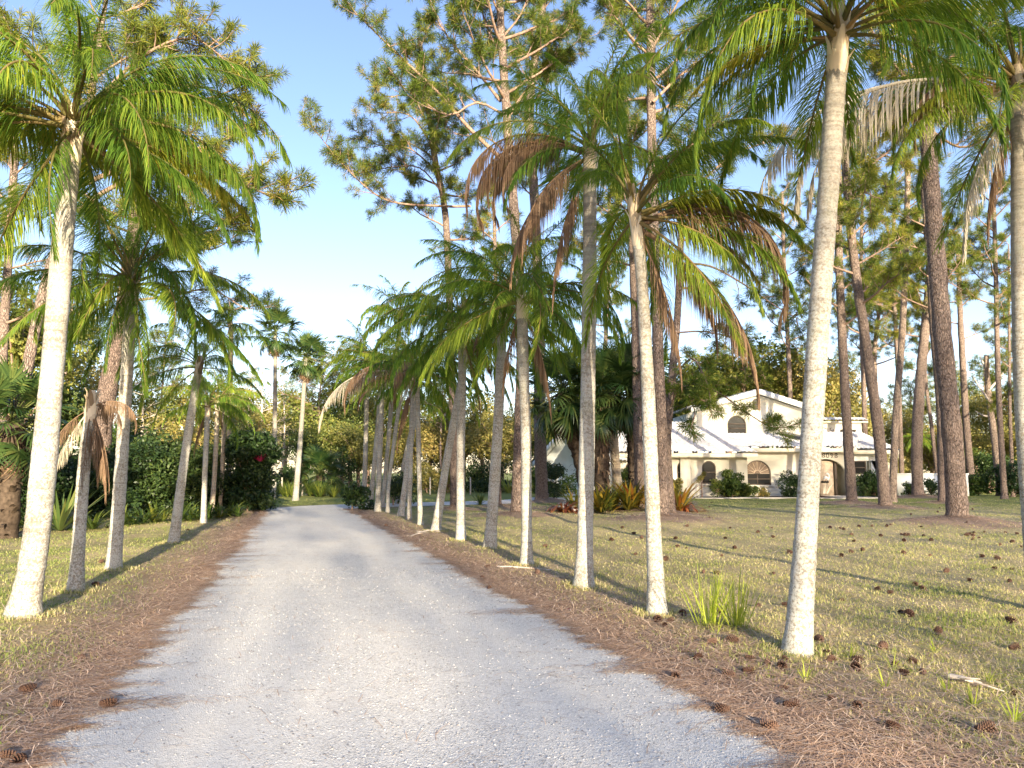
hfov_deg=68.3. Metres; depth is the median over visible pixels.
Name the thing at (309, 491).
grass tussock
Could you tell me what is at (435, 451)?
tree
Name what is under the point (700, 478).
tree
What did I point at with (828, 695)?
pine cone
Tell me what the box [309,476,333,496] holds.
grass tussock
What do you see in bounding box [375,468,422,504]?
garden shrub
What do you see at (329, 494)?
grass tussock
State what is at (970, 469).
pine tree
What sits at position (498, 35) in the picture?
pine tree
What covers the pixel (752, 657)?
pine cone
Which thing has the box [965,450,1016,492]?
garden shrub
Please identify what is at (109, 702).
pine cone
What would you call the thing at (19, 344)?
tree
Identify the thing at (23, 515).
fern plant
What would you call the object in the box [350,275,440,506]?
queen palm
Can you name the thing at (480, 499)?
spiky plant
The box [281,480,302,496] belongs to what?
grass tussock
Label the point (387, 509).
queen palm
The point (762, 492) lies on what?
garden shrub
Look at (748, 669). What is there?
pine cone
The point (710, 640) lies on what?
pine cone
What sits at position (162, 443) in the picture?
garden shrub
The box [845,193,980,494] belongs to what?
pine tree
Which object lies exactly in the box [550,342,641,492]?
cabbage palm
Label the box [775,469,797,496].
garden shrub
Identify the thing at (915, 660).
pine cone
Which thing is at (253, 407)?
queen palm
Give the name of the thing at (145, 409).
bare tree
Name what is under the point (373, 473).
queen palm
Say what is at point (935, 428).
tree
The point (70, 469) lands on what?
garden shrub
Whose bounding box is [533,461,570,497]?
garden shrub
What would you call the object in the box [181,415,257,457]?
tree
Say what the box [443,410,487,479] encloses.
tree
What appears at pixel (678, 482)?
garden shrub
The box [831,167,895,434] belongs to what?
pine tree
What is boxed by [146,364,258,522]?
queen palm
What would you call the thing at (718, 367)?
tree
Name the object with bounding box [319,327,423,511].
queen palm
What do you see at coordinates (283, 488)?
grass tussock
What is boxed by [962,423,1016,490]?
tree
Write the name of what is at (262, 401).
bare tree
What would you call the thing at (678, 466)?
window
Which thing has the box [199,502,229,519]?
fern plant
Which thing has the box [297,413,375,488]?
tree
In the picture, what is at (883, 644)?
pine cone
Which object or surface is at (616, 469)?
date palm
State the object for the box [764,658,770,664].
pine cone
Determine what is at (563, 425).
cabbage palm
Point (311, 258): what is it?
sky
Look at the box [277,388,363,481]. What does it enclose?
tree
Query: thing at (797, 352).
tree
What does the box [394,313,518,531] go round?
queen palm
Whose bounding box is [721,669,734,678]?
pine cone
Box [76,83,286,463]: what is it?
pine tree
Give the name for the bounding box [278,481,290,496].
grass tussock
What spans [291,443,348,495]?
cabbage palm
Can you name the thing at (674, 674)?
pine cone
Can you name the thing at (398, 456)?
tree
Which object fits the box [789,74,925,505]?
pine tree
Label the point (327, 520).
driveway
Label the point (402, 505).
queen palm
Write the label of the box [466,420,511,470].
tree
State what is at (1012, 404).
tree
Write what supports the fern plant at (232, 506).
on the ground at (618, 549)
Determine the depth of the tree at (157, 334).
60.37 m
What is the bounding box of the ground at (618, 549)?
[0,473,1023,767]
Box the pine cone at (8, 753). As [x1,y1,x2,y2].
[0,749,18,761]
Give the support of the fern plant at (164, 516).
on the ground at (618, 549)
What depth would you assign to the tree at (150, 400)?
49.33 m
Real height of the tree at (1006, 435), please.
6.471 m
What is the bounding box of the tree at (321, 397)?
[270,341,351,427]
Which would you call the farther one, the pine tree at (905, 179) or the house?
the house
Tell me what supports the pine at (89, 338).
on the ground at (618, 549)
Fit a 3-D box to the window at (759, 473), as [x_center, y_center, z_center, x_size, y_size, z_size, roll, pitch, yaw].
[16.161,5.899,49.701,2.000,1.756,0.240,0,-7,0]
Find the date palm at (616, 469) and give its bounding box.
[576,329,652,501]
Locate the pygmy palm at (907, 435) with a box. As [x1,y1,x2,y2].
[903,426,935,454]
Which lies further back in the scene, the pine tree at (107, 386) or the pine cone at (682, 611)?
the pine tree at (107, 386)
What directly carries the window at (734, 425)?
in the house
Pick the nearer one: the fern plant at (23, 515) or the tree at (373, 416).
the fern plant at (23, 515)
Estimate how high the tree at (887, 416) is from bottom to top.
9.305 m
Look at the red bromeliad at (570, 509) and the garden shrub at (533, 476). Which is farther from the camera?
the garden shrub at (533, 476)
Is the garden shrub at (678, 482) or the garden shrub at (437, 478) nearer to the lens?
the garden shrub at (678, 482)
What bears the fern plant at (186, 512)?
on the ground at (618, 549)
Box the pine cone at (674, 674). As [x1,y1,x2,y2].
[670,671,680,679]
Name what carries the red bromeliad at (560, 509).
on the ground at (618, 549)
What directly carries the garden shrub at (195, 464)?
on the ground at (618, 549)
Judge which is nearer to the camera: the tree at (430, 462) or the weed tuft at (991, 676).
the weed tuft at (991, 676)
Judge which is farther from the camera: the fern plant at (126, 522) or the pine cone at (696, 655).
the fern plant at (126, 522)
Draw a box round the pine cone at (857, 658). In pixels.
[851,655,863,662]
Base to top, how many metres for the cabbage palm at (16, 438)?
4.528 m
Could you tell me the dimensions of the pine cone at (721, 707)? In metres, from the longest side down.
0.102 x 0.088 x 0.087 m
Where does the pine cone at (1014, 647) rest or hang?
on the ground at (618, 549)
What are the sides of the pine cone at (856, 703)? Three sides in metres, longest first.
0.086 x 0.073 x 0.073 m
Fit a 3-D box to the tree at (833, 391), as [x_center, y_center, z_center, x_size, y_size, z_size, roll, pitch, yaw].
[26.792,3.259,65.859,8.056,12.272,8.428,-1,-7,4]
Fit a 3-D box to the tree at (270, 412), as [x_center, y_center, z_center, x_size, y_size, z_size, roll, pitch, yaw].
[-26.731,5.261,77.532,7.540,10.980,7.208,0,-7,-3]
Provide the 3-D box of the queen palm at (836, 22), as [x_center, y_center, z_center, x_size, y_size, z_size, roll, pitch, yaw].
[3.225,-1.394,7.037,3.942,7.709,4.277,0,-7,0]
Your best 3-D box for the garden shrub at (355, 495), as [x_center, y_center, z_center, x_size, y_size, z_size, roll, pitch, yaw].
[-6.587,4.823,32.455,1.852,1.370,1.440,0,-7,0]
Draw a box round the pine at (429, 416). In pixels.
[421,377,448,468]
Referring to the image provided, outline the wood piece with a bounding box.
[948,673,1003,691]
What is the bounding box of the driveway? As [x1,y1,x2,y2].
[14,497,826,767]
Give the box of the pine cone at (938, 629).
[933,626,942,634]
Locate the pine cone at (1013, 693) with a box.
[1010,688,1019,694]
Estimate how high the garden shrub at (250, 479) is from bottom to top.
3.561 m
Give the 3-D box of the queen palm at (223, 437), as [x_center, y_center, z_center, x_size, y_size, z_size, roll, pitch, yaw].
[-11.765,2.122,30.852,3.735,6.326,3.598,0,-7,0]
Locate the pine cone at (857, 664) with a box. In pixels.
[850,662,861,671]
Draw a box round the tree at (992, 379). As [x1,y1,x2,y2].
[980,327,1013,410]
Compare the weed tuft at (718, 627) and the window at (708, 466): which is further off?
the window at (708, 466)
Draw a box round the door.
[820,461,833,495]
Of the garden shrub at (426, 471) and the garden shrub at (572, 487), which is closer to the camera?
the garden shrub at (572, 487)
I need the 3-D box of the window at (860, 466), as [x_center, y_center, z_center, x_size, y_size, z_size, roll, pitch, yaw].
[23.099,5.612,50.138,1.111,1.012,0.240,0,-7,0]
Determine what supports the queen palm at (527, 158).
on the ground at (618, 549)
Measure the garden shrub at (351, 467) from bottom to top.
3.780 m
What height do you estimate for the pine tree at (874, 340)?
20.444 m
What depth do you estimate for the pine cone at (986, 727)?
4.61 m
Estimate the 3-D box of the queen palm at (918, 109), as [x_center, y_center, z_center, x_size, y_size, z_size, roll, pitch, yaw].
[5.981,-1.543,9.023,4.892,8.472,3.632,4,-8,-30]
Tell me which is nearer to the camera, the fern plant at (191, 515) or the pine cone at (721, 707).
the pine cone at (721, 707)
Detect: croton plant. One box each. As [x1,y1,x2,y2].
[550,485,577,511]
[573,483,631,512]
[593,485,639,511]
[597,482,627,507]
[605,476,644,510]
[606,477,644,511]
[673,479,711,512]
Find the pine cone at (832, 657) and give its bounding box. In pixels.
[826,654,836,662]
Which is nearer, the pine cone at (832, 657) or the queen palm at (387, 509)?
the pine cone at (832, 657)
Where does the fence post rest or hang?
on the ground at (618, 549)
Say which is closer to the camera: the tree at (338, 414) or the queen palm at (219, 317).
the queen palm at (219, 317)
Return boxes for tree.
[0,0,320,421]
[0,97,76,421]
[0,264,105,418]
[0,270,44,362]
[25,371,117,447]
[63,353,138,444]
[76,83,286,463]
[115,369,185,435]
[115,373,166,435]
[130,406,221,448]
[137,319,191,401]
[153,377,233,452]
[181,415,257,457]
[213,390,278,458]
[237,383,287,435]
[242,364,270,432]
[250,361,283,443]
[258,415,309,466]
[270,341,351,427]
[270,387,315,464]
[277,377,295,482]
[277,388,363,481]
[278,427,338,490]
[295,13,496,507]
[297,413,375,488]
[322,376,377,486]
[326,421,397,484]
[330,0,597,511]
[340,367,401,486]
[355,392,408,469]
[382,418,437,469]
[399,391,448,489]
[413,415,490,488]
[414,421,439,469]
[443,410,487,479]
[458,180,523,504]
[465,387,513,467]
[465,408,546,489]
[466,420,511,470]
[493,0,641,499]
[505,386,554,452]
[506,410,552,462]
[567,181,631,346]
[569,66,674,507]
[576,0,801,514]
[624,115,807,511]
[666,337,805,452]
[666,356,698,452]
[673,356,738,452]
[695,331,804,447]
[696,471,706,496]
[709,329,796,447]
[747,169,813,447]
[750,356,839,447]
[757,363,838,447]
[772,333,827,401]
[772,355,861,424]
[788,112,889,500]
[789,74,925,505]
[826,364,882,447]
[830,263,919,391]
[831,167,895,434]
[832,344,866,409]
[838,408,885,447]
[839,0,1023,516]
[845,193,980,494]
[854,167,924,472]
[864,140,924,501]
[869,402,911,458]
[872,406,932,460]
[876,131,981,501]
[879,375,934,421]
[887,454,923,472]
[894,294,937,472]
[903,437,935,472]
[923,406,980,455]
[924,358,974,410]
[933,390,1003,473]
[944,220,993,491]
[947,138,1010,498]
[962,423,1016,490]
[968,386,1014,454]
[973,352,1005,495]
[980,327,1013,410]
[983,231,1015,496]
[996,415,1016,460]
[1002,387,1014,423]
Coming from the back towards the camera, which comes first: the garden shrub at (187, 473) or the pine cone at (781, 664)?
the garden shrub at (187, 473)
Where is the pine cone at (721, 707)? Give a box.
[714,703,729,713]
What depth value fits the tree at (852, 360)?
78.38 m
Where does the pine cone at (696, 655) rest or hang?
on the ground at (618, 549)
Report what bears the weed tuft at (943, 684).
on the ground at (618, 549)
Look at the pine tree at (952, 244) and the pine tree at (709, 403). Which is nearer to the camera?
the pine tree at (709, 403)
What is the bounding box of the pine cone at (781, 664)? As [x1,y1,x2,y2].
[777,660,786,670]
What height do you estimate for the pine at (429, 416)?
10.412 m
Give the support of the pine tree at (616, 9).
on the ground at (618, 549)
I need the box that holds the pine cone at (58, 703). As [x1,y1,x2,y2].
[51,699,64,708]
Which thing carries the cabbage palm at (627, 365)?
on the ground at (618, 549)
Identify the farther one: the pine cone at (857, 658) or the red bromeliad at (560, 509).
the red bromeliad at (560, 509)
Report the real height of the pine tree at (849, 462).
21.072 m
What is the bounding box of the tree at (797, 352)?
[772,333,827,401]
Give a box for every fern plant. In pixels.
[19,512,24,529]
[65,509,110,529]
[67,511,97,530]
[95,503,150,527]
[126,507,153,524]
[127,507,167,523]
[133,502,185,522]
[152,509,171,522]
[158,500,207,520]
[170,501,211,521]
[185,503,216,520]
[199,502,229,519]
[212,501,239,517]
[216,501,246,517]
[225,504,249,516]
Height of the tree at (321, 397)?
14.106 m
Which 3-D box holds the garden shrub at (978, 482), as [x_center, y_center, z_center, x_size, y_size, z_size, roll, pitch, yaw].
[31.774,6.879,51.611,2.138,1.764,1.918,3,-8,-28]
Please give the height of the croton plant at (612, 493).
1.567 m
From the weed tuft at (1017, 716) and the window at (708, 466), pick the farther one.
the window at (708, 466)
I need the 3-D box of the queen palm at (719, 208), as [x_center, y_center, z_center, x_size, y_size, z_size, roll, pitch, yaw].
[1.853,-0.579,9.059,3.350,6.555,3.402,-4,-8,34]
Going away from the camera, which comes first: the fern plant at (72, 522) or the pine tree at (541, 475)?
the fern plant at (72, 522)
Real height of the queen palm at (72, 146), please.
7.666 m
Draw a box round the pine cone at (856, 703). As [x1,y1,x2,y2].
[852,700,862,710]
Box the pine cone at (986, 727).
[974,720,997,735]
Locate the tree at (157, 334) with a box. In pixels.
[137,319,191,401]
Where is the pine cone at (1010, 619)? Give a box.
[1005,616,1017,622]
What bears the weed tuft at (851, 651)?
on the ground at (618, 549)
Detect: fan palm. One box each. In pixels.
[250,306,305,499]
[276,328,331,500]
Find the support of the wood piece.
on the ground at (618, 549)
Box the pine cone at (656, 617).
[653,614,661,622]
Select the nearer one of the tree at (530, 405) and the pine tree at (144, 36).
the pine tree at (144, 36)
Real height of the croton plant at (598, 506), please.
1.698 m
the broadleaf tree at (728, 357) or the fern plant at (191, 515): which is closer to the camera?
the fern plant at (191, 515)
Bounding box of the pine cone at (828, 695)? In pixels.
[827,694,835,701]
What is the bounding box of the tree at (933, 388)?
[924,358,974,410]
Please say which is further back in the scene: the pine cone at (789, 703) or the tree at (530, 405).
the tree at (530, 405)
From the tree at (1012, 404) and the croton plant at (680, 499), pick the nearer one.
the croton plant at (680, 499)
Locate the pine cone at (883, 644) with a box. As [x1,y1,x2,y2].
[878,641,888,649]
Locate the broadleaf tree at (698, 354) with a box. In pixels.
[675,348,749,452]
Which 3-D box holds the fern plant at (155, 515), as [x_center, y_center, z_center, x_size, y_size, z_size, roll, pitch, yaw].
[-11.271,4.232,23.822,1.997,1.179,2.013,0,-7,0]
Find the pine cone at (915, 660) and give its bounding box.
[907,656,917,663]
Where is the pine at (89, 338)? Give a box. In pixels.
[60,267,114,446]
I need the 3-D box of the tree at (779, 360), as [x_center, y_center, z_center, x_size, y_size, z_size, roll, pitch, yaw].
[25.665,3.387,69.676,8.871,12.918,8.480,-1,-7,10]
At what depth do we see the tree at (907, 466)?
64.92 m
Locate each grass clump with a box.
[676,555,746,631]
[700,562,772,634]
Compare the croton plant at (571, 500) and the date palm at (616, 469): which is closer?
the croton plant at (571, 500)
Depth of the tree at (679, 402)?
72.91 m
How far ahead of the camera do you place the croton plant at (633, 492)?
30.36 m
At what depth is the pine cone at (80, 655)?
6.48 m
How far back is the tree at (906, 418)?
77.70 m
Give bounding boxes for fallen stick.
[409,529,442,536]
[498,565,551,569]
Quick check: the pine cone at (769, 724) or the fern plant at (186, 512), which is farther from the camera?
the fern plant at (186, 512)
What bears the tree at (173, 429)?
on the ground at (618, 549)
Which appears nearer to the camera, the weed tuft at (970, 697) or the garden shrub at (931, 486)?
the weed tuft at (970, 697)
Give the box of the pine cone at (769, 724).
[758,718,778,728]
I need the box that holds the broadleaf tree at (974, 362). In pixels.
[957,354,1012,475]
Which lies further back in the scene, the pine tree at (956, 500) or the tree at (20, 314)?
the tree at (20, 314)
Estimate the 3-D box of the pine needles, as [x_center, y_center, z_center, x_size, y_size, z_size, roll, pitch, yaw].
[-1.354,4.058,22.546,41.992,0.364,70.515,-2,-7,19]
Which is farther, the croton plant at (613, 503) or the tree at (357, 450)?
the tree at (357, 450)
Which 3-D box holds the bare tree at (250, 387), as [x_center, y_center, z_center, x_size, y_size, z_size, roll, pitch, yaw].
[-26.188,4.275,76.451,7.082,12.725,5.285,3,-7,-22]
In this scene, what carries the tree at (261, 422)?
on the ground at (618, 549)
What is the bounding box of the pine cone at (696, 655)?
[692,653,702,660]
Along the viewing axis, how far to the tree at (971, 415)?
73.46 m
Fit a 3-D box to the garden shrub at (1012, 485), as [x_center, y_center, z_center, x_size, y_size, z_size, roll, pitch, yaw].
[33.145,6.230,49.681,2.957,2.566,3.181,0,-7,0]
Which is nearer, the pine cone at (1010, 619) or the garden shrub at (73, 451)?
the pine cone at (1010, 619)
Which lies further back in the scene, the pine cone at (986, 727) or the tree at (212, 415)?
the tree at (212, 415)
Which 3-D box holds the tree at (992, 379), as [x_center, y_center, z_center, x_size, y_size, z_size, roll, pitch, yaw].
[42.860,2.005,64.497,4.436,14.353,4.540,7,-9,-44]
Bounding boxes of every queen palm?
[0,0,292,618]
[0,161,271,569]
[57,388,136,592]
[132,306,271,542]
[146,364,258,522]
[176,366,269,514]
[178,364,271,512]
[185,282,268,505]
[309,341,402,507]
[318,317,487,524]
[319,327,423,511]
[321,319,414,505]
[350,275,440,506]
[354,334,455,519]
[358,221,564,540]
[360,363,435,512]
[365,330,456,515]
[384,381,448,503]
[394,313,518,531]
[407,226,596,548]
[412,204,654,565]
[444,0,716,588]
[489,43,812,615]
[632,0,1023,657]
[753,0,1023,603]
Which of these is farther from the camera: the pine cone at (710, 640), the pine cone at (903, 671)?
the pine cone at (710, 640)
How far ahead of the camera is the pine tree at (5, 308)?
28.88 m
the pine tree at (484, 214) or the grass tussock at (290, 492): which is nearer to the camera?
the pine tree at (484, 214)
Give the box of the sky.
[0,0,1023,472]
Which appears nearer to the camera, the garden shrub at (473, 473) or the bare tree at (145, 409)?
the bare tree at (145, 409)
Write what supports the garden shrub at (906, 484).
on the mulch bed
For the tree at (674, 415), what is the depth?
73.03 m
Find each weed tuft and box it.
[708,619,724,633]
[796,659,820,681]
[840,641,862,657]
[869,666,895,686]
[872,651,904,668]
[923,637,941,652]
[935,672,958,692]
[959,681,999,708]
[976,665,1003,682]
[991,693,1023,721]
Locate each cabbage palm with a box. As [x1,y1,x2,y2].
[0,355,80,538]
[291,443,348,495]
[511,345,615,506]
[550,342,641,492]
[595,331,682,488]
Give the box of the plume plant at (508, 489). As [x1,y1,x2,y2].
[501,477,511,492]
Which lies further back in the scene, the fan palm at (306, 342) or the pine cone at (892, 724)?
the fan palm at (306, 342)
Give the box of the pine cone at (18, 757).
[9,753,27,765]
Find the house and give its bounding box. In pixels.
[532,389,899,496]
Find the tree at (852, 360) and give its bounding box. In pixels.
[832,344,866,409]
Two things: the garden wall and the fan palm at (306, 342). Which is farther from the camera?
the garden wall
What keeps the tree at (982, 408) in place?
on the ground at (618, 549)
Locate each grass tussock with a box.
[276,481,292,495]
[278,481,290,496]
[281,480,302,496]
[301,481,316,495]
[305,479,327,496]
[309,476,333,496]
[324,483,341,496]
[325,485,336,496]
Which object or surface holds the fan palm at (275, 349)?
on the ground at (618, 549)
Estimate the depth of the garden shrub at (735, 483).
47.70 m
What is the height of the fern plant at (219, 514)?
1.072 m
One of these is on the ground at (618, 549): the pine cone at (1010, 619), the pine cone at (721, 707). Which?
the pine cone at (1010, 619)
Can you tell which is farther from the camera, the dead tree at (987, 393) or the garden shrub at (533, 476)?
the garden shrub at (533, 476)
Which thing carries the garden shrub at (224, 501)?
on the ground at (618, 549)
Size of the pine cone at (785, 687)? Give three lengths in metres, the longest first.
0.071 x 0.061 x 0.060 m
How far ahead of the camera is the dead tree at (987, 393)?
51.99 m
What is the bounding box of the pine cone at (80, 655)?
[75,654,85,660]
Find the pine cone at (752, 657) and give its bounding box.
[745,655,755,661]
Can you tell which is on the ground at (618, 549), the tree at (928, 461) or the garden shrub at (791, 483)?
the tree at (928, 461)
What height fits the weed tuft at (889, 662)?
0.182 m
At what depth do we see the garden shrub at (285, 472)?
57.28 m
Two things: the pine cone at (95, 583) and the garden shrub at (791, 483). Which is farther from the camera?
the garden shrub at (791, 483)
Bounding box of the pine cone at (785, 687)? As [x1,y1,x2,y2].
[779,685,789,692]
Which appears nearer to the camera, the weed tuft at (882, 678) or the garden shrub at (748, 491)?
the weed tuft at (882, 678)
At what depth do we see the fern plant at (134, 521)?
22.62 m
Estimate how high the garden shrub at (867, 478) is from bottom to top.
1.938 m
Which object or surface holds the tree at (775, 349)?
on the ground at (618, 549)
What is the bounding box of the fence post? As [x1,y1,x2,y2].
[429,477,430,494]
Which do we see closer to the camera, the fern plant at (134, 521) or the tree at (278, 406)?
the fern plant at (134, 521)
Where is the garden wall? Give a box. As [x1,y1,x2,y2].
[897,473,968,495]
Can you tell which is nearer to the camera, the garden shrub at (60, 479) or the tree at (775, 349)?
the garden shrub at (60, 479)
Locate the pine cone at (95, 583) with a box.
[91,581,99,586]
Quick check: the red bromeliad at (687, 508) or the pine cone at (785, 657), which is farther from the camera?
the red bromeliad at (687, 508)
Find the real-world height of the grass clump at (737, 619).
0.887 m
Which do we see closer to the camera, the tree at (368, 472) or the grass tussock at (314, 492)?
the grass tussock at (314, 492)
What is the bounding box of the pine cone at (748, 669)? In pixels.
[741,666,754,675]
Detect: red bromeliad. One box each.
[534,501,577,513]
[555,502,577,512]
[675,502,706,512]
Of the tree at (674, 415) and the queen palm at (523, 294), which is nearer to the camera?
the queen palm at (523, 294)
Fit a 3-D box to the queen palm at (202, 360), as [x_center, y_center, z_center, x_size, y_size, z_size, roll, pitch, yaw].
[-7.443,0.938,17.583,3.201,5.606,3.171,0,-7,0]
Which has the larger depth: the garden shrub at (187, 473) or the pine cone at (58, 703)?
the garden shrub at (187, 473)
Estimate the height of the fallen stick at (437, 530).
0.113 m
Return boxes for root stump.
[557,500,577,511]
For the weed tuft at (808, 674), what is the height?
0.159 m
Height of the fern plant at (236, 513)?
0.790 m
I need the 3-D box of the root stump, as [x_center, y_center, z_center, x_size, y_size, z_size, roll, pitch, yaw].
[2.237,5.045,31.027,0.888,0.450,2.635,0,-7,0]
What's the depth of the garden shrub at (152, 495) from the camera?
28.32 m
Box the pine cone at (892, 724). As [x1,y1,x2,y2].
[884,720,900,729]
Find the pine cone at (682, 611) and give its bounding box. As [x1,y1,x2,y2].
[678,609,686,615]
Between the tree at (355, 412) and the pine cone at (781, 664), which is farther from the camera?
the tree at (355, 412)
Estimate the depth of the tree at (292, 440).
64.76 m
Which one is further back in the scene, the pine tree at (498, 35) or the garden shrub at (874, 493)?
the garden shrub at (874, 493)
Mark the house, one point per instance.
(761, 467)
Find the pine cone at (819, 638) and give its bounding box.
[814,634,823,642]
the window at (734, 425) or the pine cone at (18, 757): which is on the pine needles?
the pine cone at (18, 757)
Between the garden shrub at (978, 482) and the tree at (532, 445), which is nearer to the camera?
the garden shrub at (978, 482)
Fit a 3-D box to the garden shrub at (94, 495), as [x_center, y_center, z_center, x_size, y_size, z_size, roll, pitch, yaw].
[-14.586,3.624,26.714,3.234,2.452,3.401,0,-7,0]
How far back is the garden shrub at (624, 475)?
47.14 m
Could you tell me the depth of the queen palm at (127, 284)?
12.41 m
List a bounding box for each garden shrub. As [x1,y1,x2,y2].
[21,446,77,519]
[21,447,75,514]
[59,442,128,511]
[64,452,144,518]
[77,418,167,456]
[91,438,187,514]
[113,429,196,512]
[142,444,210,510]
[158,440,228,508]
[196,458,238,510]
[223,427,286,510]
[270,463,304,488]
[326,446,374,491]
[338,480,374,509]
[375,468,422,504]
[412,461,439,492]
[431,467,465,492]
[465,460,488,491]
[472,459,512,492]
[531,465,535,493]
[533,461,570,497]
[562,472,577,496]
[621,468,628,488]
[673,477,682,493]
[709,479,725,496]
[717,469,746,496]
[733,482,759,496]
[755,486,770,496]
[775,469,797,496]
[855,470,876,495]
[863,480,877,496]
[901,481,910,494]
[923,478,937,495]
[964,447,983,472]
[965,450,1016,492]
[968,472,993,495]
[986,459,1019,495]
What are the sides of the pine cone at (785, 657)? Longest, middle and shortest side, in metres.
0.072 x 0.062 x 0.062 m
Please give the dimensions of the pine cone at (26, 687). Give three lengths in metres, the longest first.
0.113 x 0.097 x 0.097 m
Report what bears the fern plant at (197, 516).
on the ground at (618, 549)
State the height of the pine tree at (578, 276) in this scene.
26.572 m
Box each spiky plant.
[21,481,110,530]
[472,488,487,504]
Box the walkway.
[688,497,877,498]
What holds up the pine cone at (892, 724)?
on the ground at (618, 549)
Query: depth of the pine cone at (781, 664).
6.06 m
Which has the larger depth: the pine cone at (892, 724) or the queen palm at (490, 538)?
the queen palm at (490, 538)
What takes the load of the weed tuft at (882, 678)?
on the ground at (618, 549)
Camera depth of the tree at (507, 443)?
64.88 m
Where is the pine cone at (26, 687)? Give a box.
[18,683,36,694]
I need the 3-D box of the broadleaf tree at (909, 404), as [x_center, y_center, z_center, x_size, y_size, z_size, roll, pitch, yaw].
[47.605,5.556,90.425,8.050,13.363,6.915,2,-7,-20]
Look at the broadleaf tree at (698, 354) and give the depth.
70.14 m
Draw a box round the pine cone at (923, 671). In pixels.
[919,668,926,674]
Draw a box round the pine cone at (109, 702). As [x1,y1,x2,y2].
[99,697,118,708]
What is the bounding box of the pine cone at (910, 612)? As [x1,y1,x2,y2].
[904,609,914,616]
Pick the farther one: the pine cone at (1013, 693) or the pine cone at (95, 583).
the pine cone at (95, 583)
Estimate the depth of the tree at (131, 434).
33.59 m
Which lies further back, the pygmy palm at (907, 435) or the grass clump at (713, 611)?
the pygmy palm at (907, 435)
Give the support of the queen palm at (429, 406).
on the ground at (618, 549)
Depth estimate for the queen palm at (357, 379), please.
22.80 m
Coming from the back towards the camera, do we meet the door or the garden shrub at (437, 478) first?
the garden shrub at (437, 478)
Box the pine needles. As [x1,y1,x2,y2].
[0,494,1023,767]
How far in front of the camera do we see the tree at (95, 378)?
43.79 m
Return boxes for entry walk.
[827,496,868,496]
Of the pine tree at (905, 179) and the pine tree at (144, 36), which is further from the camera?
the pine tree at (905, 179)
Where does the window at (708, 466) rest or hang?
in the house
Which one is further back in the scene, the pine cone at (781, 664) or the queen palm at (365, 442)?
the queen palm at (365, 442)
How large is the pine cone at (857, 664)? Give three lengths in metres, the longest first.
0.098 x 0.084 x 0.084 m
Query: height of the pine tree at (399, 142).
23.099 m
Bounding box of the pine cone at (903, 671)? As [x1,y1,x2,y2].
[898,668,910,675]
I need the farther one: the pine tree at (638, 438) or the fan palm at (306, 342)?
the fan palm at (306, 342)
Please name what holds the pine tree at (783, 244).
on the ground at (618, 549)
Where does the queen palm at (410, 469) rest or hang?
on the ground at (618, 549)
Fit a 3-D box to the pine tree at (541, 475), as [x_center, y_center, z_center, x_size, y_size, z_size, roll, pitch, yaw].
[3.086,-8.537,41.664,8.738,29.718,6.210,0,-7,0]
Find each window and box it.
[677,462,693,485]
[702,461,715,485]
[727,416,745,432]
[747,460,773,486]
[854,461,865,475]
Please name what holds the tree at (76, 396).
on the ground at (618, 549)
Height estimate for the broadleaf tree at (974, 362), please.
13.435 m
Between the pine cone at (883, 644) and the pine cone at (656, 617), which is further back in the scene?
the pine cone at (656, 617)
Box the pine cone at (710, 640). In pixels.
[707,638,716,645]
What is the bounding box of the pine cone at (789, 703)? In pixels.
[782,698,800,710]
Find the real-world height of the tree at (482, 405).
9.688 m
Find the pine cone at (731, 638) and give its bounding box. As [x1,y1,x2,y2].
[726,634,738,643]
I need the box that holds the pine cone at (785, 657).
[781,655,789,661]
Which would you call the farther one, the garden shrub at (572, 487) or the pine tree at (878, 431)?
the garden shrub at (572, 487)
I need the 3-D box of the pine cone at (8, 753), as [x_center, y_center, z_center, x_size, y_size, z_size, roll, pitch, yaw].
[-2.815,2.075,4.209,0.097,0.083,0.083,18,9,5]
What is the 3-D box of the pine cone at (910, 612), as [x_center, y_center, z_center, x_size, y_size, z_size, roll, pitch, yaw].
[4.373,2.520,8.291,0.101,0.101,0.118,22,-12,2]
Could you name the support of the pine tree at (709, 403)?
on the ground at (618, 549)
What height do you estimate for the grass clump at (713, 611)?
0.897 m
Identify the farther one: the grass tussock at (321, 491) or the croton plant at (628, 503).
the grass tussock at (321, 491)
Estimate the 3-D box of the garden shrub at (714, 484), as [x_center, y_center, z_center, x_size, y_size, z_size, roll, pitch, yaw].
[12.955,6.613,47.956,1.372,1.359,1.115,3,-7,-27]
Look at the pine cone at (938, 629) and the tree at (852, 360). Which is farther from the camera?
the tree at (852, 360)
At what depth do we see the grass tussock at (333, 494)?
48.38 m
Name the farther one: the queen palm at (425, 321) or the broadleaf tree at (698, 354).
the broadleaf tree at (698, 354)
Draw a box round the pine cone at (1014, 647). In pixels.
[1008,642,1020,649]
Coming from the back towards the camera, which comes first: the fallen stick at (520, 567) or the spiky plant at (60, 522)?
the spiky plant at (60, 522)
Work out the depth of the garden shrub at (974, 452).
59.30 m
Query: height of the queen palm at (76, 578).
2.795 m
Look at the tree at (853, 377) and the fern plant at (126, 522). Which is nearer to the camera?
the fern plant at (126, 522)
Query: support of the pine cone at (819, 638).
on the ground at (618, 549)

